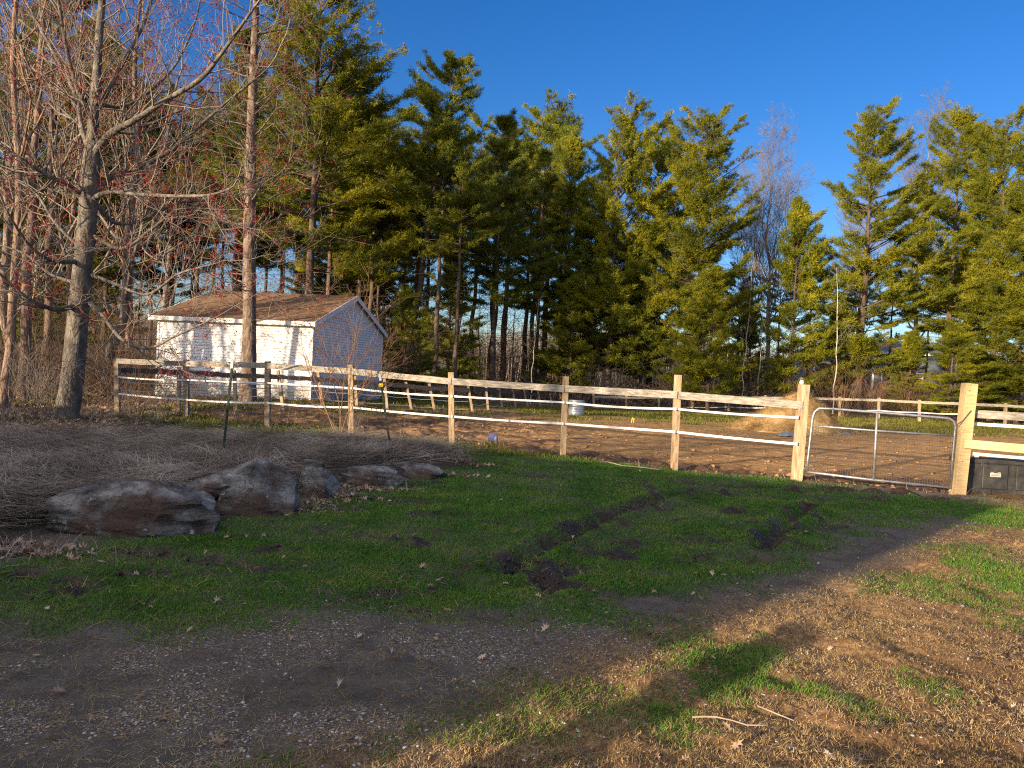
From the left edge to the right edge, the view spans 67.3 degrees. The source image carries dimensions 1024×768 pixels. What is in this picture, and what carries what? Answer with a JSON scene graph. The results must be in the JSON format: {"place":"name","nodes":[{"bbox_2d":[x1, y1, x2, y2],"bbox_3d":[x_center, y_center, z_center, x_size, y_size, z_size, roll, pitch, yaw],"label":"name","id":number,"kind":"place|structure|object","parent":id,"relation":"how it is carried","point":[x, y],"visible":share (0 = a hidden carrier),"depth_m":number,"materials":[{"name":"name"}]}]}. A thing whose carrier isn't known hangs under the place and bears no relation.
{"place":"outdoors","nodes":[
{"label":"outdoors","id":0,"kind":"place"},
{"bbox_2d":[0,359,1023,767],"bbox_3d":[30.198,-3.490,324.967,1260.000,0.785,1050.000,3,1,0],"label":"ground","id":1,"kind":"structure","parent":0,"point":[638,451],"depth_m":4.80,"materials":[{"name":"soil"}]},
{"bbox_2d":[0,325,44,421],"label":"shrub","id":2,"kind":"object","parent":1,"relation":"on","point":[12,398],"visible":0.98,"depth_m":15.60,"materials":[{"name":"brown plant"}]},
{"bbox_2d":[0,224,67,349],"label":"pine tree","id":3,"kind":"object","parent":1,"relation":"on","point":[18,323],"visible":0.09,"depth_m":41.32,"materials":[{"name":"green plant"}]},
{"bbox_2d":[0,34,75,347],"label":"pine tree","id":4,"kind":"object","parent":1,"relation":"on","point":[37,188],"visible":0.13,"depth_m":35.83,"materials":[{"name":"green plant"}]},
{"bbox_2d":[0,316,89,419],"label":"shrub","id":5,"kind":"object","parent":1,"relation":"on","point":[40,395],"visible":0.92,"depth_m":16.30,"materials":[{"name":"brown plant"}]},
{"bbox_2d":[0,252,98,397],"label":"shrub","id":6,"kind":"object","parent":1,"relation":"on","point":[2,330],"visible":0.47,"depth_m":22.02,"materials":[{"name":"brown plant"}]},
{"bbox_2d":[0,0,115,267],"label":"bare tree","id":7,"kind":"object","parent":1,"relation":"on","point":[37,256],"visible":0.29,"depth_m":24.93,"materials":[{"name":"red plant"}]},
{"bbox_2d":[0,0,133,388],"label":"bare tree","id":8,"kind":"object","parent":1,"relation":"on","point":[7,238],"visible":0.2,"depth_m":28.07,"materials":[{"name":"brown plant"}]},
{"bbox_2d":[0,0,164,392],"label":"bare tree","id":9,"kind":"object","parent":1,"relation":"on","point":[50,268],"visible":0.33,"depth_m":25.74,"materials":[{"name":"red plant"}]},
{"bbox_2d":[0,0,176,399],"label":"bare tree","id":10,"kind":"object","parent":1,"relation":"on","point":[30,182],"visible":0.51,"depth_m":21.98,"materials":[{"name":"red plant"}]},
{"bbox_2d":[0,0,180,316],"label":"bare tree","id":11,"kind":"object","parent":1,"relation":"on","point":[71,219],"visible":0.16,"depth_m":29.62,"materials":[{"name":"red plant"}]},
{"bbox_2d":[0,0,188,351],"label":"pine tree","id":12,"kind":"object","parent":1,"relation":"on","point":[68,104],"visible":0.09,"depth_m":39.15,"materials":[{"name":"green plant"}]},
{"bbox_2d":[0,0,197,407],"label":"bare tree","id":13,"kind":"object","parent":1,"relation":"on","point":[11,320],"visible":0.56,"depth_m":19.61,"materials":[{"name":"red plant"}]},
{"bbox_2d":[53,204,155,357],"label":"pine tree","id":14,"kind":"object","parent":1,"relation":"on","point":[108,270],"visible":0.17,"depth_m":41.57,"materials":[{"name":"green plant"}]},
{"bbox_2d":[2,0,231,391],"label":"bare tree","id":15,"kind":"object","parent":1,"relation":"on","point":[173,164],"visible":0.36,"depth_m":28.71,"materials":[{"name":"red plant"}]},
{"bbox_2d":[70,109,164,366],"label":"pine tree","id":16,"kind":"object","parent":1,"relation":"on","point":[117,211],"visible":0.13,"depth_m":40.42,"materials":[{"name":"green plant"}]},
{"bbox_2d":[38,56,204,355],"bbox_3d":[-20.785,-8.577,41.347,8.270,17.261,9.238,2,1,-22],"label":"pine tree","id":17,"kind":"object","parent":1,"relation":"on","point":[120,199],"visible":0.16,"depth_m":40.35,"materials":[{"name":"green plant"}]},
{"bbox_2d":[45,479,220,537],"bbox_3d":[-3.443,1.250,7.047,1.581,0.758,0.800,3,1,0],"label":"boulder","id":18,"kind":"object","parent":1,"relation":"on","point":[128,508],"visible":0.72,"depth_m":6.75,"materials":[{"name":"stone"}]},
{"bbox_2d":[0,0,274,397],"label":"bare tree","id":19,"kind":"object","parent":1,"relation":"on","point":[123,316],"visible":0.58,"depth_m":23.94,"materials":[{"name":"brown plant"}]},
{"bbox_2d":[102,117,220,355],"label":"pine tree","id":20,"kind":"object","parent":1,"relation":"on","point":[171,283],"visible":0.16,"depth_m":45.35,"materials":[{"name":"green plant"}]},
{"bbox_2d":[0,0,327,419],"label":"maple tree","id":21,"kind":"object","parent":1,"relation":"on","point":[90,193],"visible":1,"depth_m":16.41,"materials":[{"name":"grey plant"}]},
{"bbox_2d":[94,52,242,388],"bbox_3d":[-14.063,-6.580,31.110,5.718,14.146,6.238,2,2,-42],"label":"bare tree","id":22,"kind":"object","parent":1,"relation":"on","point":[167,274],"visible":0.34,"depth_m":31.27,"materials":[{"name":"brown plant"}]},
{"bbox_2d":[0,388,347,434],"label":"leaf litter","id":23,"kind":"object","parent":1,"relation":"on","point":[82,412],"visible":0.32,"depth_m":18.47,"materials":[{"name":"brown plant"}]},
{"bbox_2d":[162,481,216,511],"bbox_3d":[-3.137,1.264,7.372,0.629,0.640,0.600,8,1,0],"label":"boulder","id":24,"kind":"object","parent":1,"relation":"on","point":[206,499],"visible":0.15,"depth_m":7.33,"materials":[{"name":"stone"}]},
{"bbox_2d":[153,88,231,323],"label":"pine tree","id":25,"kind":"object","parent":1,"relation":"on","point":[198,153],"visible":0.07,"depth_m":50.74,"materials":[{"name":"green plant"}]},
{"bbox_2d":[186,472,229,499],"bbox_3d":[-3.133,1.084,8.009,0.443,0.353,0.478,2,1,-11],"label":"boulder","id":26,"kind":"object","parent":1,"relation":"on","point":[214,485],"visible":0.46,"depth_m":7.83,"materials":[{"name":"stone"}]},
{"bbox_2d":[180,134,243,290],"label":"pine tree","id":27,"kind":"object","parent":1,"relation":"on","point":[226,160],"visible":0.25,"depth_m":41.31,"materials":[{"name":"green plant"}]},
{"bbox_2d":[93,0,374,401],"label":"bare tree","id":28,"kind":"object","parent":1,"relation":"on","point":[249,353],"visible":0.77,"depth_m":23.08,"materials":[{"name":"brown plant"}]},
{"bbox_2d":[160,22,308,291],"bbox_3d":[-14.999,-10.279,44.549,10.277,21.209,7.746,1,2,-49],"label":"pine tree","id":29,"kind":"object","parent":1,"relation":"on","point":[263,260],"visible":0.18,"depth_m":43.15,"materials":[{"name":"green plant"}]},
{"bbox_2d":[0,404,486,532],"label":"dead weeds","id":30,"kind":"object","parent":1,"relation":"on","point":[53,471],"visible":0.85,"depth_m":10.21,"materials":[{"name":"plant"}]},
{"bbox_2d":[0,449,502,562],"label":"fallen leaves","id":31,"kind":"object","parent":1,"relation":"on","point":[42,553],"visible":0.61,"depth_m":6.26,"materials":[{"name":"brown plant"}]},
{"bbox_2d":[215,458,299,517],"bbox_3d":[-2.756,1.243,8.057,1.125,0.943,0.800,8,1,0],"label":"boulder","id":32,"kind":"object","parent":1,"relation":"on","point":[270,487],"visible":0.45,"depth_m":7.86,"materials":[{"name":"stone"}]},
{"bbox_2d":[148,290,387,399],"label":"storage shed","id":33,"kind":"structure","parent":1,"relation":"on","point":[233,352],"depth_m":26.03,"materials":[{"name":"white painted brick"},{"name":"brown shingle"},{"name":"white painted trim"}]},
{"bbox_2d":[256,156,318,292],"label":"pine tree","id":34,"kind":"object","parent":1,"relation":"on","point":[299,238],"visible":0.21,"depth_m":44.10,"materials":[{"name":"green plant"}]},
{"bbox_2d":[120,367,473,411],"bbox_3d":[-5.572,0.297,22.768,11.217,1.343,0.352,2,2,-41],"label":"fence","id":35,"kind":"object","parent":1,"relation":"on","point":[429,387],"visible":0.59,"depth_m":21.96,"materials":[{"name":"brown wood"}]},
{"bbox_2d":[200,0,428,294],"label":"pine tree","id":36,"kind":"object","parent":1,"relation":"on","point":[348,132],"visible":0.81,"depth_m":36.68,"materials":[{"name":"green plant"}]},
{"bbox_2d":[298,459,338,498],"bbox_3d":[-2.323,1.239,9.137,0.540,0.740,0.600,-3,1,0],"label":"boulder","id":37,"kind":"object","parent":1,"relation":"on","point":[323,479],"visible":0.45,"depth_m":8.94,"materials":[{"name":"stone"}]},
{"bbox_2d":[241,256,416,435],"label":"sapling","id":38,"kind":"object","parent":1,"relation":"on","point":[344,362],"visible":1,"depth_m":15.43,"materials":[{"name":"brown plant"}]},
{"bbox_2d":[279,75,382,294],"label":"pine tree","id":39,"kind":"object","parent":1,"relation":"on","point":[335,210],"visible":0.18,"depth_m":42.88,"materials":[{"name":"green plant"}]},
{"bbox_2d":[294,96,414,307],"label":"pine tree","id":40,"kind":"object","parent":1,"relation":"on","point":[392,276],"visible":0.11,"depth_m":46.19,"materials":[{"name":"green plant"}]},
{"bbox_2d":[322,225,406,363],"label":"pine tree","id":41,"kind":"object","parent":1,"relation":"on","point":[352,285],"visible":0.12,"depth_m":50.28,"materials":[{"name":"green plant"}]},
{"bbox_2d":[334,465,403,486],"bbox_3d":[-1.925,1.284,10.168,0.845,0.464,0.695,2,1,-29],"label":"boulder","id":42,"kind":"object","parent":1,"relation":"on","point":[387,476],"visible":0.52,"depth_m":9.95,"materials":[{"name":"stone"}]},
{"bbox_2d":[322,126,418,378],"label":"pine tree","id":43,"kind":"object","parent":1,"relation":"on","point":[379,232],"visible":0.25,"depth_m":44.20,"materials":[{"name":"green plant"}]},
{"bbox_2d":[350,125,424,370],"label":"pine tree","id":44,"kind":"object","parent":1,"relation":"on","point":[381,240],"visible":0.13,"depth_m":46.18,"materials":[{"name":"green plant"}]},
{"bbox_2d":[382,283,440,398],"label":"pine tree","id":45,"kind":"object","parent":1,"relation":"on","point":[408,304],"visible":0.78,"depth_m":36.60,"materials":[{"name":"green plant"}]},
{"bbox_2d":[382,226,455,354],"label":"pine tree","id":46,"kind":"object","parent":1,"relation":"on","point":[405,267],"visible":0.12,"depth_m":61.48,"materials":[{"name":"green plant"}]},
{"bbox_2d":[391,462,447,479],"bbox_3d":[-1.281,1.310,11.115,0.701,0.357,0.724,2,1,-38],"label":"boulder","id":47,"kind":"object","parent":1,"relation":"on","point":[413,470],"visible":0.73,"depth_m":10.90,"materials":[{"name":"stone"}]},
{"bbox_2d":[378,107,475,389],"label":"pine tree","id":48,"kind":"object","parent":1,"relation":"on","point":[416,133],"visible":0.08,"depth_m":50.84,"materials":[{"name":"green plant"}]},
{"bbox_2d":[323,48,538,392],"bbox_3d":[-4.777,-9.181,42.923,9.144,19.994,10.214,3,1,27],"label":"pine tree","id":49,"kind":"object","parent":1,"relation":"on","point":[456,81],"visible":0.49,"depth_m":42.10,"materials":[{"name":"green plant"}]},
{"bbox_2d":[395,92,491,397],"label":"pine tree","id":50,"kind":"object","parent":1,"relation":"on","point":[449,130],"visible":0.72,"depth_m":40.40,"materials":[{"name":"green plant"}]},
{"bbox_2d":[419,238,488,395],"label":"pine tree","id":51,"kind":"object","parent":1,"relation":"on","point":[450,282],"visible":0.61,"depth_m":44.86,"materials":[{"name":"green plant"}]},
{"bbox_2d":[113,358,809,480],"bbox_3d":[-2.373,0.412,15.981,15.952,1.744,0.759,3,1,24],"label":"paddock fence","id":52,"kind":"object","parent":1,"relation":"on","point":[800,405],"visible":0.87,"depth_m":14.66,"materials":[{"name":"brown wood"}]},
{"bbox_2d":[804,407,956,488],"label":"field gate","id":53,"kind":"structure","parent":52,"relation":"attached to","point":[875,431],"depth_m":12.34,"materials":[{"name":"metal"}]},
{"bbox_2d":[417,144,505,400],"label":"pine tree","id":54,"kind":"object","parent":1,"relation":"on","point":[463,173],"visible":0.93,"depth_m":40.17,"materials":[{"name":"green plant"}]},
{"bbox_2d":[453,105,511,392],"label":"pine tree","id":55,"kind":"object","parent":1,"relation":"on","point":[479,122],"visible":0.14,"depth_m":55.01,"materials":[{"name":"green plant"}]},
{"bbox_2d":[26,461,967,634],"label":"mud clods","id":56,"kind":"object","parent":1,"relation":"on","point":[504,564],"visible":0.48,"depth_m":6.28,"materials":[{"name":"brown soil"}]},
{"bbox_2d":[0,410,1002,560],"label":"dead weeds","id":57,"kind":"object","parent":1,"relation":"on","point":[335,505],"visible":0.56,"depth_m":8.32,"materials":[{"name":"brown plant"}]},
{"bbox_2d":[472,129,538,387],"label":"pine tree","id":58,"kind":"object","parent":1,"relation":"on","point":[520,158],"visible":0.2,"depth_m":54.65,"materials":[{"name":"green plant"}]},
{"bbox_2d":[471,117,550,389],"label":"pine tree","id":59,"kind":"object","parent":1,"relation":"on","point":[478,151],"visible":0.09,"depth_m":67.49,"materials":[{"name":"green plant"}]},
{"bbox_2d":[0,481,1023,767],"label":"straw","id":60,"kind":"object","parent":1,"relation":"on","point":[460,689],"visible":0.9,"depth_m":3.70,"materials":[{"name":"beige plant"}]},
{"bbox_2d":[0,322,1023,420],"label":"undergrowth","id":61,"kind":"object","parent":1,"relation":"on","point":[98,361],"visible":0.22,"depth_m":26.15,"materials":[{"name":"brown plant"}]},
{"bbox_2d":[1,386,1023,460],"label":"grass","id":62,"kind":"structure","parent":1,"relation":"on","point":[662,415],"depth_m":26.91,"materials":[{"name":"plant"}]},
{"bbox_2d":[7,294,1023,401],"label":"woods","id":63,"kind":"object","parent":1,"relation":"on","point":[596,377],"visible":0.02,"depth_m":116.97,"materials":[{"name":"plant"}]},
{"bbox_2d":[462,106,574,400],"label":"pine tree","id":64,"kind":"object","parent":1,"relation":"on","point":[500,150],"visible":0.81,"depth_m":46.55,"materials":[{"name":"green plant"}]},
{"bbox_2d":[22,470,1021,767],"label":"fallen leaves","id":65,"kind":"object","parent":1,"relation":"on","point":[544,628],"visible":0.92,"depth_m":4.27,"materials":[{"name":"brown plant"}]},
{"bbox_2d":[496,150,569,394],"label":"pine tree","id":66,"kind":"object","parent":1,"relation":"on","point":[525,323],"visible":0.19,"depth_m":61.55,"materials":[{"name":"green plant"}]},
{"bbox_2d":[499,144,577,399],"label":"pine tree","id":67,"kind":"object","parent":1,"relation":"on","point":[543,159],"visible":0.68,"depth_m":51.39,"materials":[{"name":"green plant"}]},
{"bbox_2d":[506,101,582,391],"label":"pine tree","id":68,"kind":"object","parent":1,"relation":"on","point":[536,112],"visible":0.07,"depth_m":69.43,"materials":[{"name":"green plant"}]},
{"bbox_2d":[498,86,611,393],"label":"pine tree","id":69,"kind":"object","parent":1,"relation":"on","point":[553,117],"visible":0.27,"depth_m":61.56,"materials":[{"name":"green plant"}]},
{"bbox_2d":[523,129,593,399],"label":"pine tree","id":70,"kind":"object","parent":1,"relation":"on","point":[564,163],"visible":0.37,"depth_m":54.18,"materials":[{"name":"green plant"}]},
{"bbox_2d":[524,273,598,399],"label":"pine tree","id":71,"kind":"object","parent":1,"relation":"on","point":[553,362],"visible":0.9,"depth_m":49.51,"materials":[{"name":"green plant"}]},
{"bbox_2d":[520,119,620,398],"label":"pine tree","id":72,"kind":"object","parent":1,"relation":"on","point":[564,132],"visible":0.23,"depth_m":55.80,"materials":[{"name":"green plant"}]},
{"bbox_2d":[543,212,642,401],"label":"pine tree","id":73,"kind":"object","parent":1,"relation":"on","point":[582,251],"visible":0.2,"depth_m":52.14,"materials":[{"name":"green plant"}]},
{"bbox_2d":[180,409,1020,494],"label":"soil clods","id":74,"kind":"object","parent":1,"relation":"on","point":[713,465],"visible":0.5,"depth_m":17.25,"materials":[{"name":"brown soil"}]},
{"bbox_2d":[185,498,1023,767],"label":"dry grass","id":75,"kind":"structure","parent":1,"relation":"on","point":[780,745],"depth_m":3.82,"materials":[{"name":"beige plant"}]},
{"bbox_2d":[562,88,699,403],"bbox_3d":[7.876,-8.849,51.245,9.141,20.898,9.853,2,1,-29],"label":"pine tree","id":76,"kind":"object","parent":1,"relation":"on","point":[603,196],"visible":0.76,"depth_m":50.11,"materials":[{"name":"green plant"}]},
{"bbox_2d":[603,250,675,405],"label":"pine tree","id":77,"kind":"object","parent":1,"relation":"on","point":[634,366],"visible":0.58,"depth_m":50.24,"materials":[{"name":"green plant"}]},
{"bbox_2d":[603,108,718,402],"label":"pine tree","id":78,"kind":"object","parent":1,"relation":"on","point":[669,203],"visible":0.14,"depth_m":53.73,"materials":[{"name":"green plant"}]},
{"bbox_2d":[608,102,771,406],"bbox_3d":[12.499,-8.481,51.031,9.924,20.527,10.697,4,2,42],"label":"pine tree","id":79,"kind":"object","parent":1,"relation":"on","point":[687,246],"visible":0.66,"depth_m":49.05,"materials":[{"name":"green plant"}]},
{"bbox_2d":[655,263,749,410],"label":"pine tree","id":80,"kind":"object","parent":1,"relation":"on","point":[711,280],"visible":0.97,"depth_m":45.18,"materials":[{"name":"green plant"}]},
{"bbox_2d":[426,624,1023,767],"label":"mud clods","id":81,"kind":"object","parent":1,"relation":"on","point":[874,729],"visible":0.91,"depth_m":3.59,"materials":[{"name":"brown soil"}]},
{"bbox_2d":[714,304,772,405],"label":"pine tree","id":82,"kind":"object","parent":1,"relation":"on","point":[752,339],"visible":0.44,"depth_m":55.28,"materials":[{"name":"green plant"}]},
{"bbox_2d":[719,164,789,385],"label":"bare tree","id":83,"kind":"object","parent":1,"relation":"on","point":[755,265],"visible":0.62,"depth_m":59.47,"materials":[{"name":"plant"}]},
{"bbox_2d":[717,101,816,393],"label":"bare tree","id":84,"kind":"object","parent":1,"relation":"on","point":[765,194],"visible":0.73,"depth_m":63.51,"materials":[{"name":"plant"}]},
{"bbox_2d":[719,390,863,434],"bbox_3d":[9.223,0.917,25.529,5.014,1.533,3.539,3,1,0],"label":"straw heap","id":85,"kind":"object","parent":1,"relation":"on","point":[780,425],"visible":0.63,"depth_m":24.80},
{"bbox_2d":[755,194,850,397],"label":"pine tree","id":86,"kind":"object","parent":1,"relation":"on","point":[799,217],"visible":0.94,"depth_m":49.10,"materials":[{"name":"green plant"}]},
{"bbox_2d":[592,394,1023,423],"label":"fence","id":87,"kind":"object","parent":1,"relation":"on","point":[920,402],"visible":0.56,"depth_m":41.54,"materials":[{"name":"brown wood"}]},
{"bbox_2d":[810,304,867,407],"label":"pine tree","id":88,"kind":"object","parent":1,"relation":"on","point":[831,323],"visible":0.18,"depth_m":54.96,"materials":[{"name":"green plant"}]},
{"bbox_2d":[826,180,899,335],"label":"bare tree","id":89,"kind":"object","parent":1,"relation":"on","point":[872,256],"visible":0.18,"depth_m":69.49,"materials":[{"name":"plant"}]},
{"bbox_2d":[867,263,923,409],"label":"pine tree","id":90,"kind":"object","parent":1,"relation":"on","point":[901,314],"visible":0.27,"depth_m":58.02,"materials":[{"name":"green plant"}]},
{"bbox_2d":[793,95,1003,412],"bbox_3d":[23.204,-8.332,48.652,9.544,20.883,10.650,2,1,-11],"label":"pine tree","id":91,"kind":"object","parent":1,"relation":"on","point":[872,169],"visible":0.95,"depth_m":48.42,"materials":[{"name":"green plant"}]},
{"bbox_2d":[875,330,936,413],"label":"pine tree","id":92,"kind":"object","parent":1,"relation":"on","point":[910,337],"visible":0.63,"depth_m":47.84,"materials":[{"name":"green plant"}]},
{"bbox_2d":[862,340,956,403],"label":"grey house","id":93,"kind":"structure","parent":1,"relation":"on","point":[933,367],"depth_m":75.96,"materials":[{"name":"blue"}]},
{"bbox_2d":[880,80,974,407],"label":"bare tree","id":94,"kind":"object","parent":1,"relation":"on","point":[913,204],"visible":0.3,"depth_m":64.93,"materials":[{"name":"plant"}]},
{"bbox_2d":[871,99,992,415],"bbox_3d":[28.758,-8.441,51.848,7.510,21.524,6.816,3,1,10],"label":"pine tree","id":95,"kind":"object","parent":1,"relation":"on","point":[961,121],"visible":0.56,"depth_m":51.24,"materials":[{"name":"green plant"}]},
{"bbox_2d":[916,324,1010,421],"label":"pine tree","id":96,"kind":"object","parent":1,"relation":"on","point":[955,341],"visible":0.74,"depth_m":41.45,"materials":[{"name":"green plant"}]},
{"bbox_2d":[922,113,1017,382],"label":"pine tree","id":97,"kind":"object","parent":1,"relation":"on","point":[996,194],"visible":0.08,"depth_m":56.84,"materials":[{"name":"green plant"}]},
{"bbox_2d":[920,103,1023,420],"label":"pine tree","id":98,"kind":"object","parent":1,"relation":"on","point":[996,147],"visible":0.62,"depth_m":45.95,"materials":[{"name":"green plant"}]},
{"bbox_2d":[949,383,1023,494],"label":"yard fence","id":99,"kind":"object","parent":1,"relation":"on","point":[967,415],"visible":0.94,"depth_m":11.95,"materials":[{"name":"brown wood"}]},
{"bbox_2d":[950,455,1023,494],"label":"storage box","id":100,"kind":"object","parent":1,"relation":"on","point":[990,476],"visible":0.68,"depth_m":12.15,"materials":[{"name":"black plastic"}]},
{"bbox_2d":[957,284,1023,424],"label":"pine tree","id":101,"kind":"object","parent":1,"relation":"on","point":[1006,323],"visible":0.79,"depth_m":42.17,"materials":[{"name":"green plant"}]},
{"bbox_2d":[975,151,1023,399],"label":"pine tree","id":102,"kind":"object","parent":1,"relation":"on","point":[1015,196],"visible":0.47,"depth_m":44.38,"materials":[{"name":"green plant"}]},
{"bbox_2d":[0,432,1023,767],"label":"grass","id":103,"kind":"structure","parent":0,"point":[186,606],"depth_m":6.34,"materials":[{"name":"green plant"}]},
{"bbox_2d":[0,489,1023,766],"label":"gravel","id":104,"kind":"structure","parent":0,"point":[362,707],"depth_m":3.62,"materials":[{"name":"grey gravel"}]},
{"bbox_2d":[0,0,1023,373],"label":"sky","id":105,"kind":"structure","parent":0,"point":[826,60],"materials":[{"name":"blue"}]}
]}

